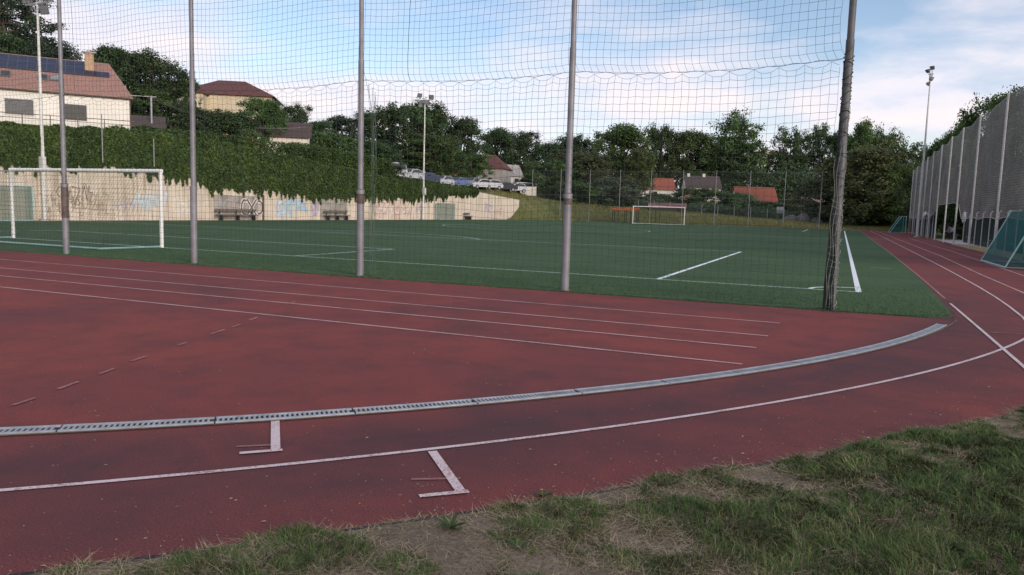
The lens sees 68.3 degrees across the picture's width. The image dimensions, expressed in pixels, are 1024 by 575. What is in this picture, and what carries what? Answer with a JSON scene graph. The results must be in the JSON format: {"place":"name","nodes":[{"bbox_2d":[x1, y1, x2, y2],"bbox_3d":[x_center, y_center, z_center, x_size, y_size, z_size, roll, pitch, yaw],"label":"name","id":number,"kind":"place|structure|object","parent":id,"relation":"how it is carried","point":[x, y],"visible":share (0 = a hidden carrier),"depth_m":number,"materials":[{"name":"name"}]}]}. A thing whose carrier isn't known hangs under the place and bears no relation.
{"place":"outdoors","nodes":[
{"label":"outdoors","id":0,"kind":"place"},
{"bbox_2d":[0,220,951,317],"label":"pitch turf","id":1,"kind":"structure","parent":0,"point":[867,253],"depth_m":28.52,"materials":[{"name":"green plastic"}]},
{"bbox_2d":[0,168,163,249],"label":"football goal","id":2,"kind":"object","parent":1,"relation":"on","point":[11,182],"visible":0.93,"depth_m":24.65,"materials":[{"name":"white paint"}]},
{"bbox_2d":[0,0,856,309],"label":"ball stop fence","id":3,"kind":"object","parent":1,"relation":"on","point":[832,270],"visible":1,"depth_m":16.09,"materials":[{"name":"grey paint"}]},
{"bbox_2d":[0,220,1023,574],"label":"track","id":4,"kind":"structure","parent":0,"point":[272,362],"depth_m":6.79,"materials":[{"name":"red rubber"}]},
{"bbox_2d":[271,420,279,448],"bbox_3d":[-1.634,1.013,5.209,0.060,0.001,0.716,0,6,-18],"label":"start mark","id":5,"kind":"object","parent":4,"relation":"on","point":[275,434],"visible":1,"depth_m":5.20,"materials":[{"name":"white paint"}]},
{"bbox_2d":[52,219,501,220],"bbox_3d":[-20.440,-6.154,68.788,0.750,0.001,94.000,4,6,23],"label":"dirt strip","id":6,"kind":"object","parent":4,"relation":"on","point":[173,220],"visible":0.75,"depth_m":53.70,"materials":[{"name":"brown soil"}]},
{"bbox_2d":[22,0,52,220],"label":"floodlight mast","id":7,"kind":"object","parent":6,"relation":"on","point":[43,8],"visible":0.88,"depth_m":46.90,"materials":[{"name":"grey metal"}]},
{"bbox_2d":[417,93,433,219],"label":"floodlight mast","id":8,"kind":"object","parent":6,"relation":"on","point":[419,95],"visible":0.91,"depth_m":89.81,"materials":[{"name":"grey metal"}]},
{"bbox_2d":[0,286,742,363],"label":"running line","id":9,"kind":"object","parent":4,"relation":"on","point":[400,328],"visible":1,"depth_m":9.77,"materials":[{"name":"paint"}]},
{"bbox_2d":[0,275,755,347],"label":"running line","id":10,"kind":"object","parent":4,"relation":"on","point":[410,314],"visible":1,"depth_m":11.04,"materials":[{"name":"paint"}]},
{"bbox_2d":[7,268,767,335],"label":"running line","id":11,"kind":"object","parent":4,"relation":"on","point":[416,304],"visible":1,"depth_m":12.21,"materials":[{"name":"paint"}]},
{"bbox_2d":[2,259,776,322],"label":"running line","id":12,"kind":"object","parent":4,"relation":"on","point":[420,293],"visible":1,"depth_m":13.76,"materials":[{"name":"paint"}]},
{"bbox_2d":[428,451,464,490],"bbox_3d":[-0.404,1.112,4.598,0.060,0.001,0.743,0,6,-19],"label":"start mark","id":13,"kind":"object","parent":4,"relation":"on","point":[452,479],"visible":1,"depth_m":4.57,"materials":[{"name":"white paint"}]},
{"bbox_2d":[0,325,947,431],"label":"drain trough","id":14,"kind":"object","parent":4,"relation":"on","point":[214,420],"visible":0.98,"depth_m":5.58,"materials":[{"name":"grey metal"}]},
{"bbox_2d":[0,425,61,434],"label":"drain grate","id":15,"kind":"object","parent":14,"relation":"on","point":[28,428],"visible":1,"depth_m":5.14,"materials":[{"name":"metal"}]},
{"bbox_2d":[57,417,214,431],"bbox_3d":[-2.641,0.969,5.345,0.992,0.012,0.156,0,6,-18],"label":"drain grate","id":16,"kind":"object","parent":14,"relation":"on","point":[120,426],"visible":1,"depth_m":5.32,"materials":[{"name":"metal"}]},
{"bbox_2d":[216,408,354,422],"bbox_3d":[-1.696,0.963,5.671,0.992,0.012,0.156,-1,6,-21],"label":"drain grate","id":17,"kind":"object","parent":14,"relation":"on","point":[304,415],"visible":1,"depth_m":5.66,"materials":[{"name":"metal"}]},
{"bbox_2d":[353,399,476,413],"bbox_3d":[-0.769,0.951,6.046,0.992,0.012,0.156,-1,6,-23],"label":"drain grate","id":18,"kind":"object","parent":14,"relation":"on","point":[396,406],"visible":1,"depth_m":6.02,"materials":[{"name":"metal"}]},
{"bbox_2d":[472,389,581,403],"bbox_3d":[0.138,0.933,6.467,0.992,0.012,0.156,-1,7,-26],"label":"drain grate","id":19,"kind":"object","parent":14,"relation":"on","point":[538,395],"visible":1,"depth_m":6.45,"materials":[{"name":"metal"}]},
{"bbox_2d":[574,380,669,393],"bbox_3d":[1.021,0.910,6.935,0.992,0.012,0.156,-2,7,-29],"label":"drain grate","id":20,"kind":"object","parent":14,"relation":"on","point":[619,386],"visible":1,"depth_m":6.91,"materials":[{"name":"metal"}]},
{"bbox_2d":[660,370,741,383],"bbox_3d":[1.879,0.882,7.447,0.992,0.012,0.156,-2,7,-32],"label":"drain grate","id":21,"kind":"object","parent":14,"relation":"on","point":[700,377],"visible":1,"depth_m":7.41,"materials":[{"name":"metal"}]},
{"bbox_2d":[732,361,800,373],"bbox_3d":[2.709,0.848,8.003,0.992,0.012,0.156,-3,7,-35],"label":"drain grate","id":22,"kind":"object","parent":14,"relation":"on","point":[765,367],"visible":1,"depth_m":7.97,"materials":[{"name":"metal"}]},
{"bbox_2d":[790,353,847,364],"bbox_3d":[3.510,0.810,8.600,0.992,0.012,0.156,-3,8,-38],"label":"drain grate","id":23,"kind":"object","parent":14,"relation":"on","point":[818,358],"visible":1,"depth_m":8.56,"materials":[{"name":"metal"}]},
{"bbox_2d":[0,320,957,435],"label":"gutter lip","id":24,"kind":"object","parent":4,"relation":"on","point":[461,405],"visible":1,"depth_m":6.03,"materials":[{"name":"grey concrete"}]},
{"bbox_2d":[1,323,1015,570],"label":"leaf litter","id":25,"kind":"object","parent":4,"relation":"on","point":[469,505],"visible":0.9,"depth_m":4.49,"materials":[{"name":"plant"}]},
{"bbox_2d":[0,232,1023,490],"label":"lane line","id":26,"kind":"object","parent":4,"relation":"on","point":[498,440],"visible":1,"depth_m":5.16,"materials":[{"name":"white paint"}]},
{"bbox_2d":[8,411,1022,574],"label":"track edge","id":27,"kind":"object","parent":4,"relation":"on","point":[159,555],"visible":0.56,"depth_m":3.82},
{"bbox_2d":[914,66,934,236],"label":"floodlight mast","id":28,"kind":"object","parent":4,"relation":"on","point":[931,78],"visible":0.97,"depth_m":72.46,"materials":[{"name":"metal"}]},
{"bbox_2d":[980,211,1023,268],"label":"goal","id":29,"kind":"object","parent":4,"relation":"on","point":[998,250],"visible":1,"depth_m":29.20,"materials":[{"name":"teal"}]},
{"bbox_2d":[3,0,1023,191],"label":"sky","id":30,"kind":"structure","parent":0,"point":[972,46],"materials":[{"name":"blue"}]},
{"bbox_2d":[18,123,1018,260],"bbox_3d":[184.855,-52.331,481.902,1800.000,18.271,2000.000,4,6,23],"label":"ground","id":31,"kind":"structure","parent":0,"point":[938,235],"depth_m":121.83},
{"bbox_2d":[0,29,34,55],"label":"broadleaf tree","id":32,"kind":"object","parent":31,"relation":"on","point":[12,39],"visible":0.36,"depth_m":76.79,"materials":[{"name":"green plant"}]},
{"bbox_2d":[0,0,52,41],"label":"pine tree","id":33,"kind":"object","parent":31,"relation":"on","point":[21,29],"visible":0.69,"depth_m":80.48,"materials":[{"name":"green plant"}]},
{"bbox_2d":[4,0,69,42],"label":"pine tree","id":34,"kind":"object","parent":31,"relation":"on","point":[52,28],"visible":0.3,"depth_m":83.82,"materials":[{"name":"green plant"}]},
{"bbox_2d":[19,35,87,60],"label":"broadleaf tree","id":35,"kind":"object","parent":31,"relation":"on","point":[54,46],"visible":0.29,"depth_m":75.58,"materials":[{"name":"green plant"}]},
{"bbox_2d":[0,51,132,128],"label":"cream house","id":36,"kind":"structure","parent":31,"relation":"on","point":[72,75],"depth_m":56.85,"materials":[{"name":"paint"}]},
{"bbox_2d":[3,97,34,116],"bbox_3d":[-35.870,-13.149,54.909,1.910,1.260,0.077,-1,7,-28],"label":"window","id":37,"kind":"structure","parent":36,"relation":"in","point":[29,108],"depth_m":54.89,"materials":[{"name":"grey glass"}]},
{"bbox_2d":[65,103,87,121],"bbox_3d":[-32.737,-13.131,56.575,1.610,1.310,0.077,-1,7,-28],"label":"window","id":38,"kind":"structure","parent":36,"relation":"in","point":[77,111],"depth_m":56.56,"materials":[{"name":"grey glass"}]},
{"bbox_2d":[81,43,151,112],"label":"broadleaf tree","id":39,"kind":"object","parent":31,"relation":"on","point":[102,50],"visible":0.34,"depth_m":81.28,"materials":[{"name":"green plant"}]},
{"bbox_2d":[131,115,165,132],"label":"shed","id":40,"kind":"structure","parent":31,"relation":"on","point":[138,120],"depth_m":76.10,"materials":[{"name":"grey tile"}]},
{"bbox_2d":[127,85,189,130],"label":"broadleaf tree","id":41,"kind":"object","parent":31,"relation":"on","point":[140,110],"visible":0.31,"depth_m":81.50,"materials":[{"name":"green plant"}]},
{"bbox_2d":[123,46,195,116],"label":"broadleaf tree","id":42,"kind":"object","parent":31,"relation":"on","point":[145,65],"visible":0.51,"depth_m":83.38,"materials":[{"name":"green plant"}]},
{"bbox_2d":[166,115,212,138],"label":"shrub","id":43,"kind":"object","parent":31,"relation":"on","point":[186,124],"visible":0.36,"depth_m":76.65,"materials":[{"name":"green plant"}]},
{"bbox_2d":[176,107,238,141],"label":"broadleaf tree","id":44,"kind":"object","parent":31,"relation":"on","point":[200,113],"visible":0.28,"depth_m":81.60,"materials":[{"name":"green plant"}]},
{"bbox_2d":[200,108,260,149],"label":"shrub","id":45,"kind":"object","parent":31,"relation":"on","point":[235,121],"visible":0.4,"depth_m":81.62,"materials":[{"name":"green plant"}]},
{"bbox_2d":[199,80,281,138],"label":"beige house","id":46,"kind":"structure","parent":31,"relation":"on","point":[227,100],"depth_m":109.34,"materials":[{"name":"red tile"}]},
{"bbox_2d":[0,124,518,220],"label":"retaining wall","id":47,"kind":"structure","parent":31,"relation":"on","point":[499,208],"depth_m":58.58,"materials":[{"name":"paint"}]},
{"bbox_2d":[0,120,478,205],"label":"ivy","id":48,"kind":"object","parent":47,"relation":"attached to","point":[74,137],"visible":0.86,"depth_m":61.38,"materials":[{"name":"green plant"}]},
{"bbox_2d":[235,95,288,148],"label":"broadleaf tree","id":49,"kind":"object","parent":31,"relation":"on","point":[273,111],"visible":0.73,"depth_m":94.27,"materials":[{"name":"green plant"}]},
{"bbox_2d":[254,121,312,154],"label":"hillside cottage","id":50,"kind":"structure","parent":31,"relation":"on","point":[306,134],"depth_m":96.01,"materials":[{"name":"brown tile"}]},
{"bbox_2d":[280,102,314,142],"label":"broadleaf tree","id":51,"kind":"object","parent":31,"relation":"on","point":[301,115],"visible":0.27,"depth_m":110.10,"materials":[{"name":"green plant"}]},
{"bbox_2d":[306,119,335,146],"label":"broadleaf tree","id":52,"kind":"object","parent":31,"relation":"on","point":[318,126],"visible":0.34,"depth_m":101.91,"materials":[{"name":"green plant"}]},
{"bbox_2d":[306,128,369,170],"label":"shrub","id":53,"kind":"object","parent":31,"relation":"on","point":[342,141],"visible":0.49,"depth_m":81.42,"materials":[{"name":"green plant"}]},
{"bbox_2d":[325,114,365,158],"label":"broadleaf tree","id":54,"kind":"object","parent":31,"relation":"on","point":[344,121],"visible":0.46,"depth_m":109.88,"materials":[{"name":"green plant"}]},
{"bbox_2d":[348,139,408,174],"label":"broadleaf tree","id":55,"kind":"object","parent":31,"relation":"on","point":[378,152],"visible":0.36,"depth_m":86.25,"materials":[{"name":"green plant"}]},
{"bbox_2d":[343,104,414,163],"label":"broadleaf tree","id":56,"kind":"object","parent":31,"relation":"on","point":[386,117],"visible":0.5,"depth_m":126.48,"materials":[{"name":"green plant"}]},
{"bbox_2d":[377,97,450,173],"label":"broadleaf tree","id":57,"kind":"object","parent":31,"relation":"on","point":[416,113],"visible":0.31,"depth_m":132.59,"materials":[{"name":"green plant"}]},
{"bbox_2d":[408,107,457,156],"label":"broadleaf tree","id":58,"kind":"object","parent":31,"relation":"on","point":[445,116],"visible":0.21,"depth_m":136.88,"materials":[{"name":"green plant"}]},
{"bbox_2d":[396,131,471,176],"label":"broadleaf tree","id":59,"kind":"object","parent":31,"relation":"on","point":[447,146],"visible":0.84,"depth_m":115.61,"materials":[{"name":"green plant"}]},
{"bbox_2d":[443,115,493,175],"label":"broadleaf tree","id":60,"kind":"object","parent":31,"relation":"on","point":[464,128],"visible":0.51,"depth_m":137.07,"materials":[{"name":"green plant"}]},
{"bbox_2d":[454,151,495,179],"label":"broadleaf tree","id":61,"kind":"object","parent":31,"relation":"on","point":[476,168],"visible":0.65,"depth_m":132.41,"materials":[{"name":"green plant"}]},
{"bbox_2d":[476,155,512,182],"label":"grey house","id":62,"kind":"structure","parent":31,"relation":"on","point":[505,171],"depth_m":150.79,"materials":[{"name":"grey paint"}]},
{"bbox_2d":[475,126,523,173],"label":"broadleaf tree","id":63,"kind":"object","parent":31,"relation":"on","point":[505,154],"visible":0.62,"depth_m":167.42,"materials":[{"name":"green plant"}]},
{"bbox_2d":[502,130,544,177],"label":"broadleaf tree","id":64,"kind":"object","parent":31,"relation":"on","point":[527,144],"visible":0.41,"depth_m":172.72,"materials":[{"name":"green plant"}]},
{"bbox_2d":[527,141,565,182],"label":"broadleaf tree","id":65,"kind":"object","parent":31,"relation":"on","point":[553,146],"visible":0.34,"depth_m":172.62,"materials":[{"name":"green plant"}]},
{"bbox_2d":[523,159,587,199],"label":"broadleaf tree","id":66,"kind":"object","parent":31,"relation":"on","point":[539,168],"visible":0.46,"depth_m":135.53,"materials":[{"name":"green plant"}]},
{"bbox_2d":[551,181,600,203],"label":"shrub","id":67,"kind":"object","parent":31,"relation":"on","point":[576,192],"visible":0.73,"depth_m":128.44,"materials":[{"name":"green plant"}]},
{"bbox_2d":[550,131,603,178],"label":"broadleaf tree","id":68,"kind":"object","parent":31,"relation":"on","point":[577,145],"visible":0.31,"depth_m":173.14,"materials":[{"name":"green plant"}]},
{"bbox_2d":[538,148,619,202],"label":"broadleaf tree","id":69,"kind":"object","parent":31,"relation":"on","point":[589,159],"visible":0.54,"depth_m":138.52,"materials":[{"name":"green plant"}]},
{"bbox_2d":[586,175,642,206],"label":"shrub","id":70,"kind":"object","parent":31,"relation":"on","point":[624,190],"visible":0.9,"depth_m":129.78,"materials":[{"name":"green plant"}]},
{"bbox_2d":[588,121,659,192],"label":"broadleaf tree","id":71,"kind":"object","parent":31,"relation":"on","point":[619,138],"visible":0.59,"depth_m":153.89,"materials":[{"name":"green plant"}]},
{"bbox_2d":[621,146,658,198],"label":"broadleaf tree","id":72,"kind":"object","parent":31,"relation":"on","point":[640,162],"visible":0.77,"depth_m":148.03,"materials":[{"name":"green plant"}]},
{"bbox_2d":[642,178,674,197],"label":"red roof house","id":73,"kind":"structure","parent":31,"relation":"on","point":[662,185],"depth_m":200.79,"materials":[{"name":"tile"}]},
{"bbox_2d":[637,122,692,179],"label":"broadleaf tree","id":74,"kind":"object","parent":31,"relation":"on","point":[659,143],"visible":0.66,"depth_m":217.59,"materials":[{"name":"green plant"}]},
{"bbox_2d":[532,169,822,228],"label":"net fence","id":75,"kind":"object","parent":31,"relation":"on","point":[784,199],"visible":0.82,"depth_m":114.16,"materials":[{"name":"metal"}]},
{"bbox_2d":[658,128,720,197],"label":"broadleaf tree","id":76,"kind":"object","parent":31,"relation":"on","point":[692,150],"visible":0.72,"depth_m":216.48,"materials":[{"name":"green plant"}]},
{"bbox_2d":[483,187,909,231],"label":"bank grass","id":77,"kind":"structure","parent":31,"relation":"on","point":[824,225],"depth_m":121.46,"materials":[{"name":"green plant"}]},
{"bbox_2d":[680,173,721,201],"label":"brown roof house","id":78,"kind":"structure","parent":31,"relation":"on","point":[700,182],"depth_m":201.38,"materials":[{"name":"tile"}]},
{"bbox_2d":[669,187,745,210],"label":"shrub","id":79,"kind":"object","parent":31,"relation":"on","point":[696,198],"visible":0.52,"depth_m":147.04,"materials":[{"name":"green plant"}]},
{"bbox_2d":[693,139,739,193],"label":"broadleaf tree","id":80,"kind":"object","parent":31,"relation":"on","point":[723,153],"visible":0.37,"depth_m":216.60,"materials":[{"name":"green plant"}]},
{"bbox_2d":[436,150,1023,236],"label":"undergrowth","id":81,"kind":"object","parent":31,"relation":"on","point":[758,213],"visible":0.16,"depth_m":207.03,"materials":[{"name":"green plant"}]},
{"bbox_2d":[700,132,766,192],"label":"broadleaf tree","id":82,"kind":"object","parent":31,"relation":"on","point":[734,162],"visible":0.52,"depth_m":214.71,"materials":[{"name":"green plant"}]},
{"bbox_2d":[701,106,766,186],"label":"broadleaf tree","id":83,"kind":"object","parent":31,"relation":"on","point":[736,126],"visible":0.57,"depth_m":217.69,"materials":[{"name":"green plant"}]},
{"bbox_2d":[731,186,777,202],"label":"orange roof house","id":84,"kind":"structure","parent":31,"relation":"on","point":[768,194],"depth_m":187.28,"materials":[{"name":"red tile"}]},
{"bbox_2d":[743,146,780,186],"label":"broadleaf tree","id":85,"kind":"object","parent":31,"relation":"on","point":[769,159],"visible":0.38,"depth_m":219.22,"materials":[{"name":"green plant"}]},
{"bbox_2d":[769,122,814,193],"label":"broadleaf tree","id":86,"kind":"object","parent":31,"relation":"on","point":[798,137],"visible":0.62,"depth_m":218.95,"materials":[{"name":"green plant"}]},
{"bbox_2d":[763,147,824,203],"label":"broadleaf tree","id":87,"kind":"object","parent":31,"relation":"on","point":[782,162],"visible":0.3,"depth_m":215.55,"materials":[{"name":"green plant"}]},
{"bbox_2d":[799,122,833,175],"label":"broadleaf tree","id":88,"kind":"object","parent":31,"relation":"on","point":[822,134],"visible":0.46,"depth_m":218.75,"materials":[{"name":"green plant"}]},
{"bbox_2d":[790,175,851,221],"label":"shrub","id":89,"kind":"object","parent":31,"relation":"on","point":[826,197],"visible":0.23,"depth_m":128.87,"materials":[{"name":"green plant"}]},
{"bbox_2d":[821,131,851,195],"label":"broadleaf tree","id":90,"kind":"object","parent":31,"relation":"on","point":[831,144],"visible":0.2,"depth_m":212.91,"materials":[{"name":"green plant"}]},
{"bbox_2d":[794,142,915,225],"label":"broadleaf tree","id":91,"kind":"object","parent":31,"relation":"on","point":[861,163],"visible":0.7,"depth_m":118.52,"materials":[{"name":"green plant"}]},
{"bbox_2d":[844,116,883,195],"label":"broadleaf tree","id":92,"kind":"object","parent":31,"relation":"on","point":[866,132],"visible":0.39,"depth_m":156.85,"materials":[{"name":"green plant"}]},
{"bbox_2d":[855,126,909,197],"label":"broadleaf tree","id":93,"kind":"object","parent":31,"relation":"on","point":[888,139],"visible":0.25,"depth_m":156.78,"materials":[{"name":"green plant"}]},
{"bbox_2d":[864,161,920,227],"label":"broadleaf tree","id":94,"kind":"object","parent":31,"relation":"on","point":[898,177],"visible":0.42,"depth_m":116.56,"materials":[{"name":"green plant"}]},
{"bbox_2d":[874,140,927,196],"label":"broadleaf tree","id":95,"kind":"object","parent":31,"relation":"on","point":[912,155],"visible":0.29,"depth_m":147.46,"materials":[{"name":"green plant"}]},
{"bbox_2d":[894,168,923,230],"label":"shrub","id":96,"kind":"object","parent":31,"relation":"on","point":[907,189],"visible":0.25,"depth_m":107.88,"materials":[{"name":"green plant"}]},
{"bbox_2d":[915,131,953,233],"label":"broadleaf tree","id":97,"kind":"object","parent":31,"relation":"on","point":[934,147],"visible":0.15,"depth_m":95.94,"materials":[{"name":"green plant"}]},
{"bbox_2d":[918,140,976,234],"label":"broadleaf tree","id":98,"kind":"object","parent":31,"relation":"on","point":[941,220],"visible":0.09,"depth_m":82.82,"materials":[{"name":"green plant"}]},
{"bbox_2d":[927,114,973,234],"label":"broadleaf tree","id":99,"kind":"object","parent":31,"relation":"on","point":[947,138],"visible":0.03,"depth_m":87.55,"materials":[{"name":"green plant"}]},
{"bbox_2d":[908,86,1023,248],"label":"tall netting fence","id":100,"kind":"object","parent":31,"relation":"on","point":[987,210],"visible":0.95,"depth_m":45.25,"materials":[{"name":"metal"}]},
{"bbox_2d":[909,210,1022,254],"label":"windscreen fence","id":101,"kind":"object","parent":31,"relation":"on","point":[982,232],"visible":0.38,"depth_m":49.61,"materials":[{"name":"fabric"}]},
{"bbox_2d":[934,92,1003,235],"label":"broadleaf tree","id":102,"kind":"object","parent":31,"relation":"on","point":[972,118],"visible":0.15,"depth_m":75.81,"materials":[{"name":"green plant"}]},
{"bbox_2d":[940,156,1008,238],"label":"shrub","id":103,"kind":"object","parent":31,"relation":"on","point":[954,207],"visible":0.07,"depth_m":71.48,"materials":[{"name":"green plant"}]},
{"bbox_2d":[961,84,1023,214],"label":"broadleaf tree","id":104,"kind":"object","parent":31,"relation":"on","point":[1014,150],"visible":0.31,"depth_m":65.43,"materials":[{"name":"green plant"}]},
{"bbox_2d":[30,414,1023,574],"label":"verge soil","id":105,"kind":"structure","parent":0,"point":[406,535],"depth_m":3.62,"materials":[{"name":"brown soil"}]},
{"bbox_2d":[7,401,1023,574],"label":"dry grass","id":106,"kind":"structure","parent":105,"relation":"on","point":[603,530],"depth_m":3.75,"materials":[{"name":"plant"}]},
{"bbox_2d":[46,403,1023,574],"bbox_3d":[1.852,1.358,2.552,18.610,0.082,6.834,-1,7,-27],"label":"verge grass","id":107,"kind":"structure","parent":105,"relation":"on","point":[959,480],"depth_m":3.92,"materials":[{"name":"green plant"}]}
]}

